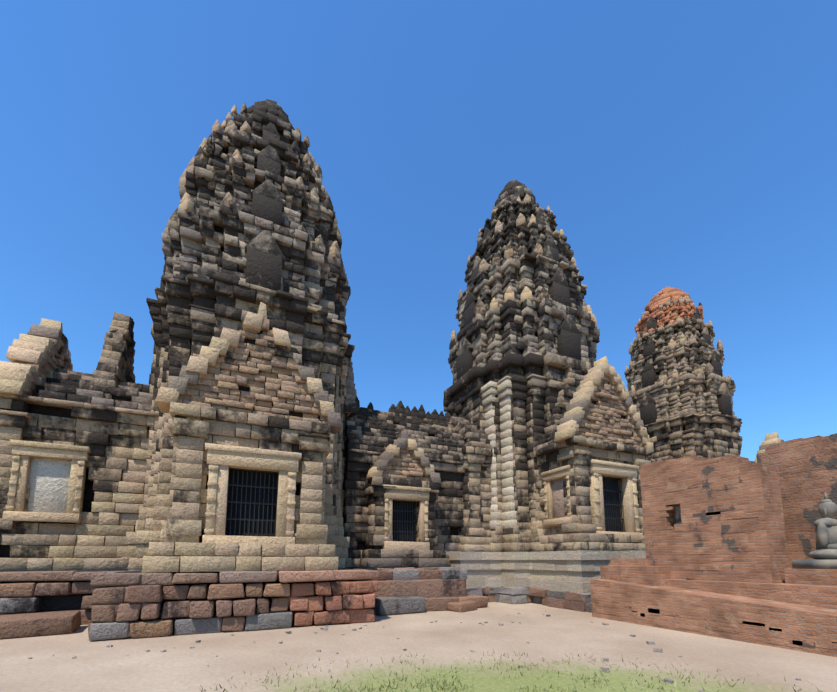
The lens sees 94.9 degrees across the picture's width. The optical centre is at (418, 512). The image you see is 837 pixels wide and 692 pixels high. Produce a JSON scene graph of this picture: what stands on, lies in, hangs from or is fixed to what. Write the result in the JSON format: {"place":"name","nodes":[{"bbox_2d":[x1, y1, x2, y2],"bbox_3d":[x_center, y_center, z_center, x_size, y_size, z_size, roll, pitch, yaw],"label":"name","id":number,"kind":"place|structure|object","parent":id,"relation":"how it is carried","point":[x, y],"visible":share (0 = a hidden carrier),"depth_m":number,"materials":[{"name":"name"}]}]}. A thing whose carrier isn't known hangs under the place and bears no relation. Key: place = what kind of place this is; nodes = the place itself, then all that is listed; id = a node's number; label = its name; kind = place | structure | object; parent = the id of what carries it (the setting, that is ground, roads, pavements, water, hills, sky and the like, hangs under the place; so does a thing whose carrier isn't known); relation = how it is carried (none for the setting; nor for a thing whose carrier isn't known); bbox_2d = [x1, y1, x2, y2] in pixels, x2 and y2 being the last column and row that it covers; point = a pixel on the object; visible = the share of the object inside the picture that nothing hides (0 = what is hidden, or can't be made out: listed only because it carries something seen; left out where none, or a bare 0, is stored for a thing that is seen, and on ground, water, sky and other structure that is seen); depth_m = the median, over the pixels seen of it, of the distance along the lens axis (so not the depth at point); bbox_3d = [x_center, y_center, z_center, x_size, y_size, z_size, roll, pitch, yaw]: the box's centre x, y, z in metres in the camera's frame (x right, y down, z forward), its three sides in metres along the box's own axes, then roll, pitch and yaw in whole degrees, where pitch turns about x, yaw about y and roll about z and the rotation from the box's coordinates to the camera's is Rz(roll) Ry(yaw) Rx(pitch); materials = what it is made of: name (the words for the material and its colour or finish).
{"place":"outdoors","nodes":[
{"label":"outdoors","id":0,"kind":"place"},
{"bbox_2d":[0,602,836,691],"bbox_3d":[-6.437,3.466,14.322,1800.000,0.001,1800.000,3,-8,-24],"label":"ground","id":1,"kind":"structure","parent":0,"point":[447,639],"depth_m":6.61,"materials":[{"name":"beige sand"}]},
{"bbox_2d":[0,566,488,640],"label":"stone platform","id":2,"kind":"structure","parent":1,"relation":"on","point":[113,604],"depth_m":9.45,"materials":[{"name":"brown stone"}]},
{"bbox_2d":[0,99,356,572],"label":"prang","id":3,"kind":"structure","parent":2,"relation":"on","point":[109,463],"depth_m":11.52,"materials":[{"name":"stone"}]},
{"bbox_2d":[226,469,621,541],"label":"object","id":4,"kind":"structure","parent":3,"relation":"in","point":[262,497],"depth_m":10.37,"materials":[{"name":"black"}]},
{"bbox_2d":[225,468,624,541],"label":"window bars","id":5,"kind":"object","parent":3,"relation":"on","point":[397,510],"visible":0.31,"depth_m":10.38,"materials":[{"name":"grey metal"}]},
{"bbox_2d":[342,396,656,567],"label":"corridors","id":6,"kind":"object","parent":2,"relation":"on","point":[400,451],"visible":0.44,"depth_m":14.96,"materials":[{"name":"stone"}]},
{"bbox_2d":[28,611,800,691],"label":"pebbles","id":7,"kind":"object","parent":1,"relation":"on","point":[602,668],"visible":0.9,"depth_m":7.18,"materials":[{"name":"stone"}]},
{"bbox_2d":[187,649,836,691],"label":"grass tufts","id":8,"kind":"object","parent":1,"relation":"on","point":[444,683],"visible":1,"depth_m":5.31,"materials":[{"name":"green plant"}]},
{"bbox_2d":[448,550,645,612],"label":"plinth","id":9,"kind":"structure","parent":1,"relation":"on","point":[559,579],"depth_m":14.74,"materials":[{"name":"stone"}]},
{"bbox_2d":[443,180,653,551],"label":"prang","id":10,"kind":"structure","parent":9,"relation":"on","point":[550,428],"depth_m":16.98,"materials":[{"name":"stone"}]},
{"bbox_2d":[624,286,783,462],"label":"prang","id":11,"kind":"structure","parent":1,"relation":"on","point":[681,389],"depth_m":24.34,"materials":[{"name":"stone"}]},
{"bbox_2d":[590,433,836,656],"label":"brick wall","id":12,"kind":"structure","parent":1,"relation":"on","point":[729,539],"depth_m":9.40,"materials":[{"name":"brown brick"}]},
{"bbox_2d":[792,492,836,568],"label":"buddha statue","id":13,"kind":"object","parent":12,"relation":"on","point":[823,555],"visible":1,"depth_m":8.28,"materials":[{"name":"stone"}]},
{"bbox_2d":[0,0,836,460],"label":"sky","id":14,"kind":"structure","parent":0,"point":[690,146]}
]}

